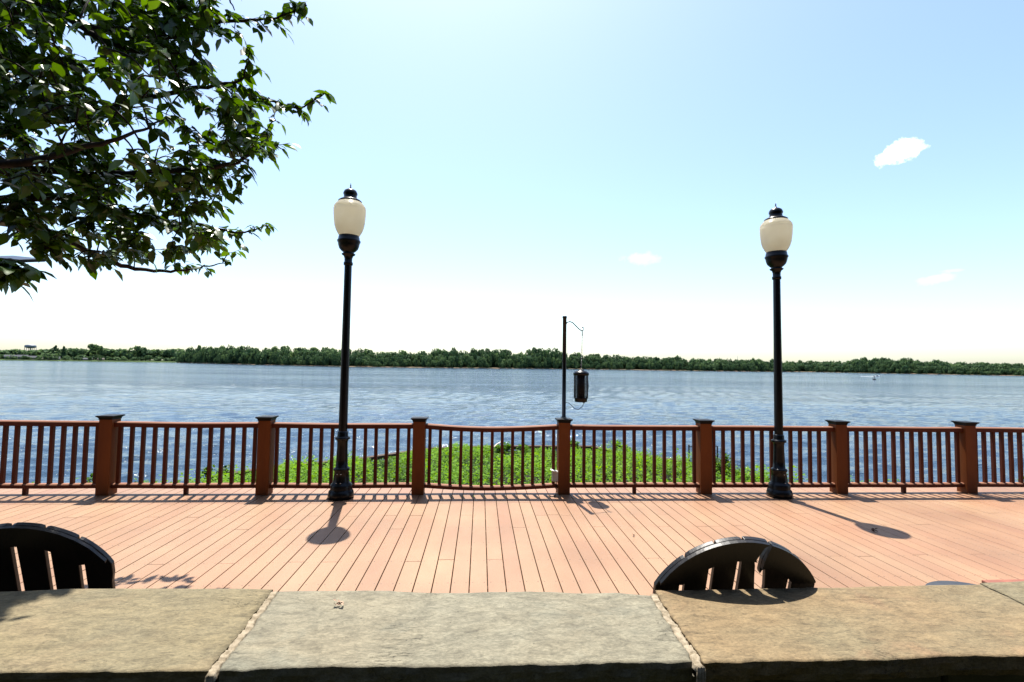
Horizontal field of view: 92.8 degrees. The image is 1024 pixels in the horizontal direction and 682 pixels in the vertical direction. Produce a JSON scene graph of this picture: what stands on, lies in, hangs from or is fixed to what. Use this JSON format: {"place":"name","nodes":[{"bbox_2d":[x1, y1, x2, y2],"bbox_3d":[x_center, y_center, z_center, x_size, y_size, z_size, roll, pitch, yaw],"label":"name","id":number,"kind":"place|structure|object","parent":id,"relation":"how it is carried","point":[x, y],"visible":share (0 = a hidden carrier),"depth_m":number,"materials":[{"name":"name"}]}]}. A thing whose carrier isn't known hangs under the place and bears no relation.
{"place":"outdoors","nodes":[
{"label":"outdoors","id":0,"kind":"place"},
{"bbox_2d":[0,358,176,362],"bbox_3d":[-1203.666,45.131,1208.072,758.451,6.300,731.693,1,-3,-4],"label":"marsh","id":1,"kind":"structure","parent":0,"point":[93,360],"depth_m":1161.81,"materials":[{"name":"green plant"}]},
{"bbox_2d":[8,349,22,354],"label":"leafy tree","id":2,"kind":"object","parent":1,"relation":"on","point":[17,350],"visible":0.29,"depth_m":1104.36,"materials":[{"name":"green plant"}]},
{"bbox_2d":[24,344,36,350],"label":"water tower","id":3,"kind":"structure","parent":1,"relation":"on","point":[28,346],"depth_m":1238.69,"materials":[{"name":"grey paint"}]},
{"bbox_2d":[31,350,45,355],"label":"leafy tree","id":4,"kind":"object","parent":1,"relation":"on","point":[39,351],"visible":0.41,"depth_m":1127.85,"materials":[{"name":"green plant"}]},
{"bbox_2d":[47,349,61,358],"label":"leafy tree","id":5,"kind":"object","parent":1,"relation":"on","point":[59,354],"visible":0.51,"depth_m":1145.88,"materials":[{"name":"green plant"}]},
{"bbox_2d":[52,345,58,355],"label":"pine tree","id":6,"kind":"object","parent":1,"relation":"on","point":[55,348],"visible":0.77,"depth_m":1149.26,"materials":[{"name":"green plant"}]},
{"bbox_2d":[60,346,67,358],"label":"pine tree","id":7,"kind":"object","parent":1,"relation":"on","point":[64,351],"visible":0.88,"depth_m":1159.76,"materials":[{"name":"green plant"}]},
{"bbox_2d":[66,349,75,358],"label":"leafy tree","id":8,"kind":"object","parent":1,"relation":"on","point":[70,352],"visible":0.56,"depth_m":1177.55,"materials":[{"name":"green plant"}]},
{"bbox_2d":[69,348,86,356],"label":"leafy tree","id":9,"kind":"object","parent":1,"relation":"on","point":[74,350],"visible":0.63,"depth_m":1185.30,"materials":[{"name":"green plant"}]},
{"bbox_2d":[79,350,93,356],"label":"leafy tree","id":10,"kind":"object","parent":1,"relation":"on","point":[86,353],"visible":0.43,"depth_m":1200.98,"materials":[{"name":"green plant"}]},
{"bbox_2d":[87,343,102,354],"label":"leafy tree","id":11,"kind":"object","parent":1,"relation":"on","point":[93,347],"visible":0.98,"depth_m":1195.01,"materials":[{"name":"green plant"}]},
{"bbox_2d":[90,350,104,359],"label":"leafy tree","id":12,"kind":"object","parent":1,"relation":"on","point":[97,353],"visible":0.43,"depth_m":1205.61,"materials":[{"name":"green plant"}]},
{"bbox_2d":[96,348,116,356],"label":"leafy tree","id":13,"kind":"object","parent":1,"relation":"on","point":[108,351],"visible":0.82,"depth_m":1209.60,"materials":[{"name":"green plant"}]},
{"bbox_2d":[113,349,120,357],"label":"leafy tree","id":14,"kind":"object","parent":1,"relation":"on","point":[117,354],"visible":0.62,"depth_m":1224.16,"materials":[{"name":"green plant"}]},
{"bbox_2d":[120,347,135,358],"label":"leafy tree","id":15,"kind":"object","parent":1,"relation":"on","point":[125,353],"visible":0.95,"depth_m":1232.03,"materials":[{"name":"green plant"}]},
{"bbox_2d":[130,351,140,356],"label":"leafy tree","id":16,"kind":"object","parent":1,"relation":"on","point":[135,354],"visible":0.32,"depth_m":1253.81,"materials":[{"name":"green plant"}]},
{"bbox_2d":[135,345,146,353],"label":"leafy tree","id":17,"kind":"object","parent":1,"relation":"on","point":[139,349],"visible":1,"depth_m":1253.46,"materials":[{"name":"green plant"}]},
{"bbox_2d":[137,356,144,360],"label":"leafy tree","id":18,"kind":"object","parent":1,"relation":"on","point":[140,358],"visible":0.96,"depth_m":1245.16,"materials":[{"name":"green plant"}]},
{"bbox_2d":[136,349,156,360],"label":"leafy tree","id":19,"kind":"object","parent":1,"relation":"on","point":[153,352],"visible":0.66,"depth_m":1264.65,"materials":[{"name":"green plant"}]},
{"bbox_2d":[145,355,152,359],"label":"leafy tree","id":20,"kind":"object","parent":1,"relation":"on","point":[148,357],"visible":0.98,"depth_m":1251.11,"materials":[{"name":"green plant"}]},
{"bbox_2d":[153,356,163,360],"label":"leafy tree","id":21,"kind":"object","parent":1,"relation":"on","point":[156,358],"visible":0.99,"depth_m":1260.65,"materials":[{"name":"green plant"}]},
{"bbox_2d":[159,350,172,360],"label":"leafy tree","id":22,"kind":"object","parent":1,"relation":"on","point":[162,354],"visible":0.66,"depth_m":1289.53,"materials":[{"name":"green plant"}]},
{"bbox_2d":[163,349,177,360],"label":"leafy tree","id":23,"kind":"object","parent":1,"relation":"on","point":[174,353],"visible":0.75,"depth_m":1291.53,"materials":[{"name":"green plant"}]},
{"bbox_2d":[414,504,523,586],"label":"ground","id":24,"kind":"structure","parent":0,"point":[470,556],"depth_m":4.29,"materials":[{"name":"soil"}]},
{"bbox_2d":[0,0,336,300],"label":"cherry tree","id":25,"kind":"object","parent":24,"relation":"on","point":[149,33],"visible":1,"depth_m":3.45,"materials":[{"name":"green plant"}]},
{"bbox_2d":[417,491,524,591],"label":"deck joists","id":26,"kind":"object","parent":24,"relation":"on","point":[471,546],"depth_m":4.39,"materials":[{"name":"brown wood"}]},
{"bbox_2d":[0,487,1023,595],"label":"deck","id":27,"kind":"structure","parent":26,"relation":"on","point":[580,540],"depth_m":4.66,"materials":[{"name":"brown wood"}]},
{"bbox_2d":[0,256,44,262],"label":"area light","id":28,"kind":"object","parent":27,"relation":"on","point":[25,259],"visible":0.6,"depth_m":5.17,"materials":[{"name":"black paint"}]},
{"bbox_2d":[0,522,115,591],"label":"adirondack chair","id":29,"kind":"object","parent":27,"relation":"on","point":[72,553],"visible":0.3,"depth_m":2.04,"materials":[{"name":"black metal"}]},
{"bbox_2d":[327,184,365,500],"bbox_3d":[-2.014,-0.041,5.912,0.382,3.822,0.382,1,-3,-4],"label":"street lamp","id":30,"kind":"object","parent":27,"relation":"on","point":[349,211],"visible":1,"depth_m":5.85,"materials":[{"name":"black metal"}]},
{"bbox_2d":[0,414,1023,495],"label":"deck railing","id":31,"kind":"object","parent":27,"relation":"on","point":[108,451],"visible":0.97,"depth_m":6.12,"materials":[{"name":"brown wood"}]},
{"bbox_2d":[549,469,557,496],"bbox_3d":[0.518,1.764,6.075,0.104,0.309,0.183,0,-3,12],"label":"outlet box","id":32,"kind":"object","parent":31,"relation":"attached to","point":[554,475],"visible":1,"depth_m":6.09,"materials":[{"name":"white plastic"}]},
{"bbox_2d":[561,316,583,417],"bbox_3d":[0.775,0.327,6.254,0.292,1.297,0.080,1,-3,-4],"label":"hanger pole","id":33,"kind":"object","parent":31,"relation":"on","point":[565,322],"visible":1,"depth_m":6.23,"materials":[{"name":"black metal"}]},
{"bbox_2d":[566,337,588,409],"bbox_3d":[0.845,0.393,6.270,0.294,0.967,0.206,0,-3,16],"label":"bug zapper","id":34,"kind":"object","parent":33,"relation":"hanging from","point":[580,392],"visible":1,"depth_m":6.20,"materials":[{"name":"black paint"}]},
{"bbox_2d":[653,536,815,593],"bbox_3d":[0.888,1.266,2.311,0.672,0.931,0.836,1,-3,-4],"label":"adirondack chair","id":35,"kind":"object","parent":27,"relation":"on","point":[779,565],"visible":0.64,"depth_m":1.95,"materials":[{"name":"black metal"}]},
{"bbox_2d":[760,203,792,499],"bbox_3d":[3.408,0.079,6.256,0.382,3.776,0.382,3,-3,-32],"label":"street lamp","id":36,"kind":"object","parent":27,"relation":"on","point":[776,230],"visible":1,"depth_m":6.20,"materials":[{"name":"black metal"}]},
{"bbox_2d":[926,581,975,584],"bbox_3d":[2.385,1.536,2.448,0.470,0.450,0.470,1,-3,-4],"label":"round side table","id":37,"kind":"object","parent":27,"relation":"on","point":[946,583],"visible":0.15,"depth_m":2.66,"materials":[{"name":"grey stone"}]},
{"bbox_2d":[982,579,1023,582],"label":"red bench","id":38,"kind":"object","parent":27,"relation":"on","point":[1008,580],"visible":0.18,"depth_m":2.54,"materials":[{"name":"red wood"}]},
{"bbox_2d":[179,362,791,371],"bbox_3d":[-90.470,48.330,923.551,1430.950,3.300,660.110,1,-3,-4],"label":"island shore","id":39,"kind":"structure","parent":0,"point":[470,367],"depth_m":750.21,"materials":[{"name":"green plant"}]},
{"bbox_2d":[185,352,771,370],"bbox_3d":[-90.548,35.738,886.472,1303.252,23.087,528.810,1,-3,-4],"label":"undergrowth","id":40,"kind":"object","parent":39,"relation":"on","point":[493,364],"visible":0.09,"depth_m":788.05,"materials":[{"name":"green plant"}]},
{"bbox_2d":[175,344,800,371],"bbox_3d":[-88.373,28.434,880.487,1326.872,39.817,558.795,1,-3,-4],"label":"island woodland","id":41,"kind":"object","parent":39,"relation":"on","point":[285,354],"visible":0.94,"depth_m":763.59,"materials":[{"name":"green plant"}]},
{"bbox_2d":[294,452,690,496],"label":"bank","id":42,"kind":"structure","parent":0,"point":[527,476],"depth_m":10.29,"materials":[{"name":"green plant"}]},
{"bbox_2d":[87,469,92,482],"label":"weed plant","id":43,"kind":"object","parent":42,"relation":"on","point":[89,479],"visible":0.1,"depth_m":8.03,"materials":[{"name":"green plant"}]},
{"bbox_2d":[200,465,216,482],"bbox_3d":[-5.628,2.572,8.972,0.343,0.730,0.400,2,-3,-28],"label":"weed plant","id":44,"kind":"object","parent":42,"relation":"on","point":[204,471],"visible":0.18,"depth_m":8.96,"materials":[{"name":"green plant"}]},
{"bbox_2d":[216,464,229,482],"bbox_3d":[-5.410,2.625,9.152,0.356,0.675,0.425,1,-3,-4],"label":"weed plant","id":45,"kind":"object","parent":42,"relation":"on","point":[225,469],"visible":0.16,"depth_m":9.11,"materials":[{"name":"green plant"}]},
{"bbox_2d":[32,440,899,496],"bbox_3d":[-0.468,2.776,11.368,17.114,1.724,9.935,1,-3,-4],"label":"ground cover","id":46,"kind":"object","parent":42,"relation":"on","point":[444,466],"visible":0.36,"depth_m":9.93,"materials":[{"name":"green plant"}]},
{"bbox_2d":[495,441,510,453],"bbox_3d":[-0.265,3.429,15.306,0.595,0.671,0.518,1,-3,-4],"label":"weed plant","id":47,"kind":"object","parent":42,"relation":"on","point":[507,446],"visible":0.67,"depth_m":15.26,"materials":[{"name":"green plant"}]},
{"bbox_2d":[516,444,529,452],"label":"weed plant","id":48,"kind":"object","parent":42,"relation":"on","point":[524,447],"visible":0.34,"depth_m":15.15,"materials":[{"name":"green plant"}]},
{"bbox_2d":[570,439,579,450],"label":"weed plant","id":49,"kind":"object","parent":42,"relation":"on","point":[577,445],"visible":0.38,"depth_m":15.64,"materials":[{"name":"green plant"}]},
{"bbox_2d":[611,440,621,458],"bbox_3d":[3.255,3.391,14.949,0.388,0.716,0.372,0,-3,15],"label":"weed plant","id":50,"kind":"object","parent":42,"relation":"on","point":[618,445],"visible":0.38,"depth_m":14.91,"materials":[{"name":"green plant"}]},
{"bbox_2d":[716,449,730,477],"bbox_3d":[4.862,3.054,11.455,0.703,1.013,0.577,3,-4,-41],"label":"shrub","id":51,"kind":"object","parent":42,"relation":"on","point":[726,460],"visible":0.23,"depth_m":11.39,"materials":[{"name":"green plant"}]},
{"bbox_2d":[688,444,758,478],"bbox_3d":[5.524,3.290,12.625,1.849,1.069,0.287,-2,-4,41],"label":"shrub","id":52,"kind":"object","parent":42,"relation":"on","point":[689,446],"visible":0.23,"depth_m":12.87,"materials":[{"name":"green plant"}]},
{"bbox_2d":[735,468,749,480],"bbox_3d":[4.591,2.876,9.794,0.326,0.615,0.389,1,-3,-4],"label":"weed plant","id":53,"kind":"object","parent":42,"relation":"on","point":[739,478],"visible":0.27,"depth_m":9.82,"materials":[{"name":"green plant"}]},
{"bbox_2d":[0,581,1023,681],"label":"stone wall","id":54,"kind":"structure","parent":0,"point":[948,633],"depth_m":1.59,"materials":[{"name":"beige stone"}]},
{"bbox_2d":[333,599,343,604],"bbox_3d":[-0.628,0.949,1.768,0.043,0.023,0.024,0,-3,11],"label":"dried blossom","id":55,"kind":"object","parent":54,"relation":"on","point":[342,602],"visible":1,"depth_m":1.77,"materials":[{"name":"beige plant"}]},
{"bbox_2d":[0,360,1023,482],"bbox_3d":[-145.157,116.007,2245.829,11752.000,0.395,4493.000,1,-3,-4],"label":"water","id":56,"kind":"structure","parent":0,"point":[131,391],"depth_m":52.06,"materials":[{"name":"blue liquid"}]},
{"bbox_2d":[205,445,764,480],"bbox_3d":[-0.804,4.150,11.466,27.998,1.790,9.869,1,-3,-4],"label":"bulkhead","id":57,"kind":"object","parent":56,"relation":"in","point":[380,457],"visible":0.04,"depth_m":14.85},
{"bbox_2d":[0,0,1023,364],"label":"sky","id":58,"kind":"structure","parent":0,"point":[615,168],"materials":[{"name":"blue"}]},
{"bbox_2d":[794,371,1023,375],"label":"bank shore","id":59,"kind":"structure","parent":0,"point":[915,373],"depth_m":849.76,"materials":[{"name":"brown soil"}]},
{"bbox_2d":[796,364,979,373],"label":"undergrowth","id":60,"kind":"object","parent":59,"relation":"on","point":[854,371],"visible":0.12,"depth_m":976.57,"materials":[{"name":"green plant"}]},
{"bbox_2d":[789,356,1023,374],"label":"bank woodland","id":61,"kind":"object","parent":59,"relation":"on","point":[882,364],"visible":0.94,"depth_m":860.09,"materials":[{"name":"green plant"}]}
]}

